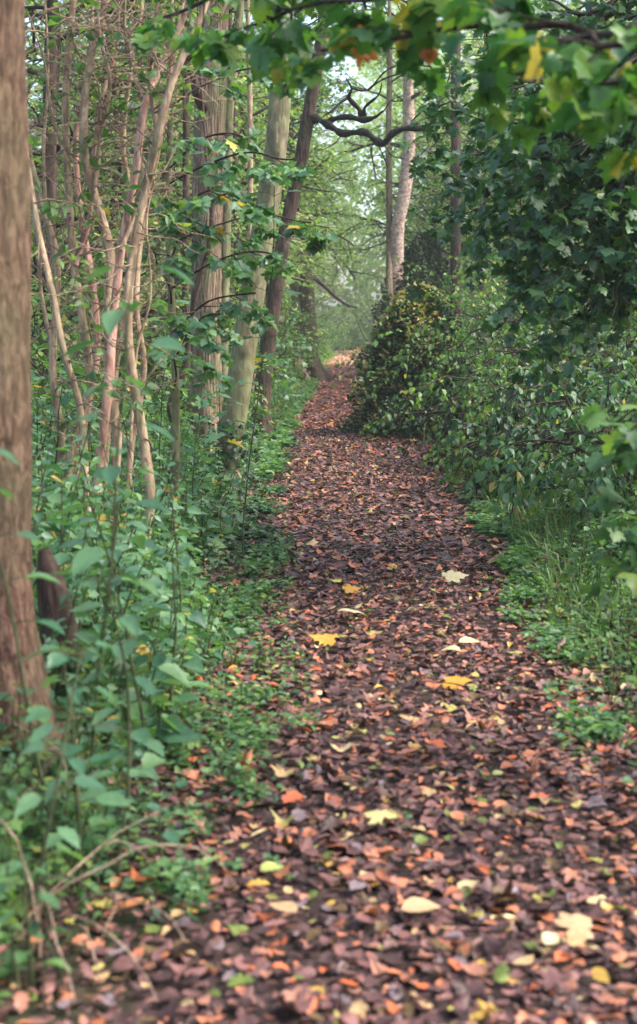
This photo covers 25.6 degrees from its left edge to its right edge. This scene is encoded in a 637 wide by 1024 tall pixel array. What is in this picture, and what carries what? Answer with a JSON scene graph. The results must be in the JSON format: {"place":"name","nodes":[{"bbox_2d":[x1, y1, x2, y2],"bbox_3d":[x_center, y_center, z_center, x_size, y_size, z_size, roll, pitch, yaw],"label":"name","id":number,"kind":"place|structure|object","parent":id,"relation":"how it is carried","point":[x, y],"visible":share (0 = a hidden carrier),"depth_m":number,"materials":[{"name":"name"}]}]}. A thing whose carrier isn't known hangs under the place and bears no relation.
{"place":"outdoors","nodes":[
{"label":"outdoors","id":0,"kind":"place"},
{"bbox_2d":[0,340,636,1023],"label":"ground","id":1,"kind":"structure","parent":0,"point":[74,962],"depth_m":3.66,"materials":[{"name":"brown soil"}]},
{"bbox_2d":[0,867,71,987],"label":"leafy plant","id":2,"kind":"object","parent":1,"relation":"on","point":[50,899],"visible":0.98,"depth_m":3.36,"materials":[{"name":"green plant"}]},
{"bbox_2d":[0,449,75,832],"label":"sapling","id":3,"kind":"object","parent":1,"relation":"on","point":[23,690],"visible":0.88,"depth_m":4.07,"materials":[{"name":"green plant"}]},
{"bbox_2d":[0,0,101,814],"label":"tree","id":4,"kind":"object","parent":1,"relation":"on","point":[15,356],"visible":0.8,"depth_m":4.54,"materials":[{"name":"brown plant"}]},
{"bbox_2d":[0,640,112,923],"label":"leafy plant","id":5,"kind":"object","parent":1,"relation":"on","point":[28,801],"visible":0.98,"depth_m":3.69,"materials":[{"name":"green plant"}]},
{"bbox_2d":[0,712,121,856],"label":"dead canes","id":6,"kind":"object","parent":1,"relation":"on","point":[44,770],"visible":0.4,"depth_m":4.24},
{"bbox_2d":[0,682,125,1005],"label":"weeds","id":7,"kind":"object","parent":1,"relation":"on","point":[24,771],"visible":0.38,"depth_m":4.03,"materials":[{"name":"green plant"}]},
{"bbox_2d":[37,547,90,731],"bbox_3d":[-0.929,0.543,5.212,0.326,0.820,0.311,0,7,2],"label":"tree stump","id":8,"kind":"object","parent":1,"relation":"on","point":[50,593],"visible":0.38,"depth_m":5.17,"materials":[{"name":"brown wood"}]},
{"bbox_2d":[20,641,130,898],"bbox_3d":[-0.696,0.739,3.976,0.282,0.734,0.314,-2,8,-16],"label":"leafy plant","id":9,"kind":"object","parent":1,"relation":"on","point":[112,798],"visible":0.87,"depth_m":3.94,"materials":[{"name":"green plant"}]},
{"bbox_2d":[31,235,120,405],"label":"shrub","id":10,"kind":"object","parent":1,"relation":"on","point":[64,320],"visible":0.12,"depth_m":13.23,"materials":[{"name":"green plant"}]},
{"bbox_2d":[25,0,190,382],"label":"woodland tree","id":11,"kind":"object","parent":1,"relation":"on","point":[29,10],"visible":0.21,"depth_m":16.90,"materials":[{"name":"green plant"}]},
{"bbox_2d":[29,0,189,334],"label":"woodland tree","id":12,"kind":"object","parent":1,"relation":"on","point":[38,94],"visible":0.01,"depth_m":32.70,"materials":[{"name":"green plant"}]},
{"bbox_2d":[25,0,196,385],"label":"tree","id":13,"kind":"object","parent":1,"relation":"on","point":[51,186],"visible":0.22,"depth_m":16.66,"materials":[{"name":"brown plant"}]},
{"bbox_2d":[77,462,154,629],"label":"leafy plant","id":14,"kind":"object","parent":1,"relation":"on","point":[139,524],"visible":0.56,"depth_m":6.12,"materials":[{"name":"green plant"}]},
{"bbox_2d":[44,477,191,751],"bbox_3d":[-0.708,0.425,4.954,0.359,1.118,0.393,6,10,41],"label":"leafy plant","id":15,"kind":"object","parent":1,"relation":"on","point":[171,669],"visible":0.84,"depth_m":4.91,"materials":[{"name":"green plant"}]},
{"bbox_2d":[44,254,193,814],"bbox_3d":[-0.609,0.141,4.269,0.449,1.829,0.339,-4,8,-26],"label":"sapling","id":16,"kind":"object","parent":1,"relation":"on","point":[84,558],"visible":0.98,"depth_m":4.19,"materials":[{"name":"green plant"}]},
{"bbox_2d":[0,803,237,1003],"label":"dead canes","id":17,"kind":"object","parent":1,"relation":"on","point":[38,907],"visible":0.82,"depth_m":3.60,"materials":[{"name":"brown plant"}]},
{"bbox_2d":[75,719,166,876],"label":"leafy plant","id":18,"kind":"object","parent":1,"relation":"on","point":[141,735],"visible":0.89,"depth_m":4.07,"materials":[{"name":"green plant"}]},
{"bbox_2d":[70,569,172,841],"bbox_3d":[-0.593,0.617,4.289,0.306,0.928,0.298,-1,7,-8],"label":"leafy plant","id":19,"kind":"object","parent":1,"relation":"on","point":[129,622],"visible":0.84,"depth_m":4.26,"materials":[{"name":"green plant"}]},
{"bbox_2d":[31,385,212,771],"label":"nettles","id":20,"kind":"object","parent":1,"relation":"on","point":[181,732],"visible":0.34,"depth_m":6.59,"materials":[{"name":"green plant"}]},
{"bbox_2d":[31,293,216,451],"bbox_3d":[-3.012,-0.940,13.094,3.473,2.375,3.055,4,8,28],"label":"shrub","id":21,"kind":"object","parent":1,"relation":"on","point":[42,357],"visible":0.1,"depth_m":12.87,"materials":[{"name":"green plant"}]},
{"bbox_2d":[5,874,245,1010],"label":"dead canes","id":22,"kind":"object","parent":1,"relation":"on","point":[111,910],"visible":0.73,"depth_m":3.68,"materials":[{"name":"brown plant"}]},
{"bbox_2d":[0,483,266,920],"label":"brambles","id":23,"kind":"object","parent":1,"relation":"on","point":[117,662],"visible":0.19,"depth_m":5.26,"materials":[{"name":"green plant"}]},
{"bbox_2d":[0,416,270,925],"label":"nettles","id":24,"kind":"object","parent":1,"relation":"on","point":[115,701],"visible":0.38,"depth_m":5.27,"materials":[{"name":"green plant"}]},
{"bbox_2d":[24,0,249,548],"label":"elder shrub","id":25,"kind":"object","parent":1,"relation":"on","point":[132,226],"visible":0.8,"depth_m":8.10,"materials":[{"name":"beige plant"}]},
{"bbox_2d":[11,493,264,905],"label":"weeds","id":26,"kind":"object","parent":1,"relation":"on","point":[83,820],"visible":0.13,"depth_m":5.15,"materials":[{"name":"green plant"}]},
{"bbox_2d":[25,0,255,294],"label":"woodland tree","id":27,"kind":"object","parent":1,"relation":"on","point":[119,169],"visible":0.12,"depth_m":26.60,"materials":[{"name":"green plant"}]},
{"bbox_2d":[31,354,251,556],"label":"nettles","id":28,"kind":"object","parent":1,"relation":"on","point":[200,497],"visible":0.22,"depth_m":10.87,"materials":[{"name":"green plant"}]},
{"bbox_2d":[31,363,261,644],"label":"nettles","id":29,"kind":"object","parent":1,"relation":"on","point":[196,532],"visible":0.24,"depth_m":9.25,"materials":[{"name":"green plant"}]},
{"bbox_2d":[29,0,284,377],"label":"woodland tree","id":30,"kind":"object","parent":1,"relation":"on","point":[155,246],"visible":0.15,"depth_m":24.23,"materials":[{"name":"green plant"}]},
{"bbox_2d":[31,264,286,438],"bbox_3d":[-2.412,-1.585,16.401,3.844,2.647,3.451,-5,9,-37],"label":"shrub","id":31,"kind":"object","parent":1,"relation":"on","point":[160,379],"visible":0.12,"depth_m":16.44,"materials":[{"name":"green plant"}]},
{"bbox_2d":[128,800,192,879],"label":"leafy plant","id":32,"kind":"object","parent":1,"relation":"on","point":[173,837],"visible":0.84,"depth_m":4.10,"materials":[{"name":"green plant"}]},
{"bbox_2d":[143,241,197,474],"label":"maple seedling","id":33,"kind":"object","parent":1,"relation":"on","point":[153,305],"visible":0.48,"depth_m":10.50,"materials":[{"name":"green plant"}]},
{"bbox_2d":[147,482,205,652],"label":"leafy plant","id":34,"kind":"object","parent":1,"relation":"on","point":[192,509],"visible":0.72,"depth_m":6.65,"materials":[{"name":"green plant"}]},
{"bbox_2d":[138,547,218,714],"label":"leafy plant","id":35,"kind":"object","parent":1,"relation":"on","point":[195,663],"visible":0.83,"depth_m":5.34,"materials":[{"name":"green plant"}]},
{"bbox_2d":[31,2,329,358],"bbox_3d":[-3.584,-10.018,29.290,7.213,15.867,7.255,-2,8,-15],"label":"woodland tree","id":36,"kind":"object","parent":1,"relation":"on","point":[255,186],"visible":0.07,"depth_m":29.56,"materials":[{"name":"green plant"}]},
{"bbox_2d":[166,6,213,480],"bbox_3d":[-1.057,-2.409,11.421,0.412,5.091,0.073,0,7,2],"label":"tree trunk","id":37,"kind":"object","parent":1,"relation":"on","point":[195,293],"visible":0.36,"depth_m":11.47,"materials":[{"name":"brown plant"}]},
{"bbox_2d":[40,0,340,348],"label":"woodland tree","id":38,"kind":"object","parent":1,"relation":"on","point":[298,252],"visible":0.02,"depth_m":38.47,"materials":[{"name":"green plant"}]},
{"bbox_2d":[96,364,293,484],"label":"nettles","id":39,"kind":"object","parent":1,"relation":"on","point":[273,405],"visible":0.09,"depth_m":19.55,"materials":[{"name":"green plant"}]},
{"bbox_2d":[164,370,228,547],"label":"maple seedling","id":40,"kind":"object","parent":1,"relation":"on","point":[189,440],"visible":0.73,"depth_m":9.92,"materials":[{"name":"green plant"}]},
{"bbox_2d":[64,0,336,419],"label":"tree","id":41,"kind":"object","parent":1,"relation":"on","point":[186,178],"visible":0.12,"depth_m":18.60,"materials":[{"name":"brown plant"}]},
{"bbox_2d":[9,596,412,922],"bbox_3d":[-0.762,0.718,5.943,1.917,0.270,4.466,-1,7,-4],"label":"ground cover","id":42,"kind":"object","parent":1,"relation":"on","point":[180,885],"visible":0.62,"depth_m":5.04,"materials":[{"name":"green plant"}]},
{"bbox_2d":[184,0,245,480],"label":"tree","id":43,"kind":"object","parent":1,"relation":"on","point":[210,286],"visible":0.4,"depth_m":14.25,"materials":[{"name":"brown plant"}]},
{"bbox_2d":[192,371,247,489],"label":"maple seedling","id":44,"kind":"object","parent":1,"relation":"on","point":[214,435],"visible":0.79,"depth_m":11.34,"materials":[{"name":"green plant"}]},
{"bbox_2d":[137,296,311,405],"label":"shrub","id":45,"kind":"object","parent":1,"relation":"on","point":[279,344],"visible":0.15,"depth_m":24.79,"materials":[{"name":"green plant"}]},
{"bbox_2d":[115,0,338,529],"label":"maple tree","id":46,"kind":"object","parent":1,"relation":"on","point":[249,213],"visible":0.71,"depth_m":9.07,"materials":[{"name":"green plant"}]},
{"bbox_2d":[96,0,357,405],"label":"tree","id":47,"kind":"object","parent":1,"relation":"on","point":[249,97],"visible":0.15,"depth_m":23.39,"materials":[{"name":"beige plant"}]},
{"bbox_2d":[221,0,243,404],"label":"sapling","id":48,"kind":"object","parent":1,"relation":"on","point":[229,128],"visible":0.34,"depth_m":14.32,"materials":[{"name":"brown plant"}]},
{"bbox_2d":[133,2,332,279],"bbox_3d":[-2.458,-8.555,35.205,5.577,11.092,5.335,1,7,11],"label":"woodland tree","id":49,"kind":"object","parent":1,"relation":"on","point":[260,126],"visible":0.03,"depth_m":35.66,"materials":[{"name":"green plant"}]},
{"bbox_2d":[163,1,320,318],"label":"tree","id":50,"kind":"object","parent":1,"relation":"on","point":[235,161],"visible":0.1,"depth_m":29.36,"materials":[{"name":"brown plant"}]},
{"bbox_2d":[186,476,302,622],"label":"ground cover","id":51,"kind":"object","parent":1,"relation":"on","point":[260,587],"visible":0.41,"depth_m":9.05,"materials":[{"name":"green plant"}]},
{"bbox_2d":[189,432,304,562],"bbox_3d":[-1.368,-0.565,15.829,2.883,0.343,12.600,0,7,2],"label":"ivy carpet","id":52,"kind":"object","parent":1,"relation":"on","point":[255,509],"visible":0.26,"depth_m":11.72,"materials":[{"name":"green plant"}]},
{"bbox_2d":[149,0,353,363],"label":"woodland tree","id":53,"kind":"object","parent":1,"relation":"on","point":[319,162],"visible":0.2,"depth_m":31.96,"materials":[{"name":"green plant"}]},
{"bbox_2d":[167,283,339,393],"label":"shrub","id":54,"kind":"object","parent":1,"relation":"on","point":[295,331],"visible":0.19,"depth_m":31.10,"materials":[{"name":"green plant"}]},
{"bbox_2d":[232,186,303,558],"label":"maple seedling","id":55,"kind":"object","parent":1,"relation":"on","point":[259,358],"visible":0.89,"depth_m":9.46,"materials":[{"name":"green plant"}]},
{"bbox_2d":[229,302,336,379],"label":"shrub","id":56,"kind":"object","parent":1,"relation":"on","point":[306,335],"visible":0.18,"depth_m":43.73,"materials":[{"name":"green plant"}]},
{"bbox_2d":[240,368,327,477],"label":"ground cover","id":57,"kind":"object","parent":1,"relation":"on","point":[270,461],"visible":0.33,"depth_m":20.51,"materials":[{"name":"green plant"}]},
{"bbox_2d":[241,28,336,381],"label":"tree","id":58,"kind":"object","parent":1,"relation":"on","point":[294,287],"visible":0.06,"depth_m":45.29,"materials":[{"name":"brown plant"}]},
{"bbox_2d":[31,0,573,349],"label":"woodland","id":59,"kind":"object","parent":1,"relation":"on","point":[370,288],"visible":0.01,"depth_m":130.67,"materials":[{"name":"green plant"}]},
{"bbox_2d":[232,12,372,347],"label":"woodland tree","id":60,"kind":"object","parent":1,"relation":"on","point":[342,226],"visible":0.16,"depth_m":42.56,"materials":[{"name":"green plant"}]},
{"bbox_2d":[254,19,357,382],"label":"tree","id":61,"kind":"object","parent":1,"relation":"on","point":[319,372],"visible":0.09,"depth_m":45.36,"materials":[{"name":"brown plant"}]},
{"bbox_2d":[214,0,409,493],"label":"tree","id":62,"kind":"object","parent":1,"relation":"on","point":[276,142],"visible":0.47,"depth_m":12.71,"materials":[{"name":"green plant"}]},
{"bbox_2d":[202,418,257,503],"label":"ivy","id":63,"kind":"object","parent":62,"relation":"attached to","point":[239,450],"visible":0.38,"depth_m":12.80,"materials":[{"name":"green plant"}]},
{"bbox_2d":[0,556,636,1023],"bbox_3d":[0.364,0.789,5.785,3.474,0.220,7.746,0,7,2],"label":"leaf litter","id":64,"kind":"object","parent":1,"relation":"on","point":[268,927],"visible":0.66,"depth_m":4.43,"materials":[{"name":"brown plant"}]},
{"bbox_2d":[281,72,372,348],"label":"woodland tree","id":65,"kind":"object","parent":1,"relation":"on","point":[335,285],"visible":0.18,"depth_m":124.38,"materials":[{"name":"green plant"}]},
{"bbox_2d":[289,90,383,331],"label":"woodland tree","id":66,"kind":"object","parent":1,"relation":"on","point":[331,206],"visible":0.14,"depth_m":61.48,"materials":[{"name":"green plant"}]},
{"bbox_2d":[272,350,417,429],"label":"leaf litter","id":67,"kind":"object","parent":1,"relation":"on","point":[319,398],"visible":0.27,"depth_m":31.84,"materials":[{"name":"brown plant"}]},
{"bbox_2d":[247,13,449,434],"bbox_3d":[0.049,-6.618,20.554,4.471,11.269,3.357,4,8,27],"label":"tree","id":68,"kind":"object","parent":1,"relation":"on","point":[310,118],"visible":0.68,"depth_m":20.92,"materials":[{"name":"brown plant"}]},
{"bbox_2d":[305,0,432,311],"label":"tree","id":69,"kind":"object","parent":1,"relation":"on","point":[388,160],"visible":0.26,"depth_m":42.81,"materials":[{"name":"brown plant"}]},
{"bbox_2d":[129,0,636,205],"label":"maple tree","id":70,"kind":"object","parent":1,"relation":"on","point":[586,95],"visible":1,"depth_m":4.56,"materials":[{"name":"green plant"}]},
{"bbox_2d":[334,2,472,296],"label":"birch tree","id":71,"kind":"object","parent":1,"relation":"on","point":[409,95],"visible":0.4,"depth_m":42.92,"materials":[{"name":"beige plant"}]},
{"bbox_2d":[334,281,488,438],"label":"evergreen shrub","id":72,"kind":"object","parent":1,"relation":"on","point":[422,309],"visible":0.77,"depth_m":21.73,"materials":[{"name":"green plant"}]},
{"bbox_2d":[339,42,500,293],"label":"woodland tree","id":73,"kind":"object","parent":1,"relation":"on","point":[374,197],"visible":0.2,"depth_m":51.77,"materials":[{"name":"green plant"}]},
{"bbox_2d":[354,24,497,337],"bbox_3d":[3.322,-9.132,33.217,4.250,12.646,4.091,4,9,31],"label":"tree","id":74,"kind":"object","parent":1,"relation":"on","point":[455,242],"visible":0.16,"depth_m":33.16,"materials":[{"name":"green plant"}]},
{"bbox_2d":[374,231,484,381],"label":"evergreen shrub","id":75,"kind":"object","parent":1,"relation":"on","point":[428,244],"visible":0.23,"depth_m":39.13,"materials":[{"name":"green plant"}]},
{"bbox_2d":[358,51,502,293],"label":"woodland tree","id":76,"kind":"object","parent":1,"relation":"on","point":[422,222],"visible":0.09,"depth_m":58.67,"materials":[{"name":"green plant"}]},
{"bbox_2d":[379,30,525,329],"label":"woodland tree","id":77,"kind":"object","parent":1,"relation":"on","point":[442,187],"visible":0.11,"depth_m":48.31,"materials":[{"name":"green plant"}]},
{"bbox_2d":[395,257,543,398],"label":"elder shrub","id":78,"kind":"object","parent":1,"relation":"on","point":[490,293],"visible":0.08,"depth_m":25.16,"materials":[{"name":"green plant"}]},
{"bbox_2d":[332,267,632,440],"bbox_3d":[3.204,-2.244,21.400,4.532,3.267,4.481,-6,9,-38],"label":"elder shrub","id":79,"kind":"object","parent":1,"relation":"on","point":[458,331],"visible":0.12,"depth_m":21.35,"materials":[{"name":"green plant"}]},
{"bbox_2d":[392,0,580,325],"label":"woodland tree","id":80,"kind":"object","parent":1,"relation":"on","point":[470,53],"visible":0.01,"depth_m":50.02,"materials":[{"name":"green plant"}]},
{"bbox_2d":[358,252,636,444],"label":"elder shrub","id":81,"kind":"object","parent":1,"relation":"on","point":[436,360],"visible":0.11,"depth_m":20.32,"materials":[{"name":"green plant"}]},
{"bbox_2d":[372,229,636,444],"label":"elder shrub","id":82,"kind":"object","parent":1,"relation":"on","point":[494,370],"visible":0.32,"depth_m":16.52,"materials":[{"name":"green plant"}]},
{"bbox_2d":[397,331,626,471],"bbox_3d":[2.219,-0.996,16.129,2.672,2.175,2.225,7,10,43],"label":"bramble bush","id":83,"kind":"object","parent":1,"relation":"on","point":[461,410],"visible":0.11,"depth_m":16.31,"materials":[{"name":"green plant"}]},
{"bbox_2d":[399,295,636,457],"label":"bramble bush","id":84,"kind":"object","parent":1,"relation":"on","point":[430,408],"visible":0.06,"depth_m":17.49,"materials":[{"name":"green plant"}]},
{"bbox_2d":[400,0,636,395],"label":"sycamore tree","id":85,"kind":"object","parent":1,"relation":"on","point":[558,211],"visible":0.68,"depth_m":8.65,"materials":[{"name":"green plant"}]},
{"bbox_2d":[420,337,635,492],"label":"bramble bush","id":86,"kind":"object","parent":1,"relation":"on","point":[456,466],"visible":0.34,"depth_m":14.09,"materials":[{"name":"green plant"}]},
{"bbox_2d":[437,475,618,588],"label":"ground cover","id":87,"kind":"object","parent":1,"relation":"on","point":[512,558],"visible":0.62,"depth_m":10.23,"materials":[{"name":"green plant"}]},
{"bbox_2d":[448,0,630,334],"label":"woodland tree","id":88,"kind":"object","parent":1,"relation":"on","point":[516,205],"visible":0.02,"depth_m":27.40,"materials":[{"name":"green plant"}]},
{"bbox_2d":[445,326,636,507],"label":"elder shrub","id":89,"kind":"object","parent":1,"relation":"on","point":[513,430],"visible":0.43,"depth_m":12.69,"materials":[{"name":"green plant"}]},
{"bbox_2d":[455,269,636,418],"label":"shrub","id":90,"kind":"object","parent":1,"relation":"on","point":[478,306],"visible":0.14,"depth_m":18.80,"materials":[{"name":"green plant"}]},
{"bbox_2d":[462,449,636,718],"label":"grass","id":91,"kind":"structure","parent":1,"relation":"on","point":[547,534],"depth_m":9.51,"materials":[{"name":"green plant"}]},
{"bbox_2d":[466,356,636,531],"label":"elder shrub","id":92,"kind":"object","parent":1,"relation":"on","point":[532,454],"visible":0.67,"depth_m":10.49,"materials":[{"name":"green plant"}]},
{"bbox_2d":[471,424,636,598],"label":"verge plants","id":93,"kind":"object","parent":1,"relation":"on","point":[625,510],"visible":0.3,"depth_m":10.10,"materials":[{"name":"green plant"}]},
{"bbox_2d":[481,555,636,791],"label":"ground cover","id":94,"kind":"object","parent":1,"relation":"on","point":[604,724],"visible":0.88,"depth_m":6.91,"materials":[{"name":"green plant"}]},
{"bbox_2d":[521,541,636,733],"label":"weeds","id":95,"kind":"object","parent":1,"relation":"on","point":[620,660],"visible":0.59,"depth_m":7.31,"materials":[{"name":"green plant"}]},
{"bbox_2d":[536,513,636,768],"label":"verge plants","id":96,"kind":"object","parent":1,"relation":"on","point":[599,689],"visible":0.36,"depth_m":7.25,"materials":[{"name":"green plant"}]},
{"bbox_2d":[577,403,636,610],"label":"maple sapling","id":97,"kind":"object","parent":1,"relation":"on","point":[621,444],"visible":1,"depth_m":5.04,"materials":[{"name":"green plant"}]},
{"bbox_2d":[25,0,635,339],"label":"sky","id":98,"kind":"structure","parent":0,"point":[353,71],"materials":[{"name":"white"}]},
{"bbox_2d":[128,366,636,1023],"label":"path","id":99,"kind":"structure","parent":0,"point":[312,906],"depth_m":4.50,"materials":[{"name":"soil"}]},
{"bbox_2d":[110,467,636,1012],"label":"fallen twigs","id":100,"kind":"object","parent":99,"relation":"on","point":[398,765],"depth_m":5.11,"materials":[{"name":"brown wood"}]},
{"bbox_2d":[196,424,600,571],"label":"leaf litter","id":101,"kind":"object","parent":99,"relation":"on","point":[333,507],"visible":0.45,"depth_m":12.62,"materials":[{"name":"brown plant"}]},
{"bbox_2d":[554,912,595,939],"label":"fallen leaf","id":102,"kind":"object","parent":99,"relation":"on","point":[574,923],"visible":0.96,"depth_m":3.72,"materials":[{"name":"yellow plant"}]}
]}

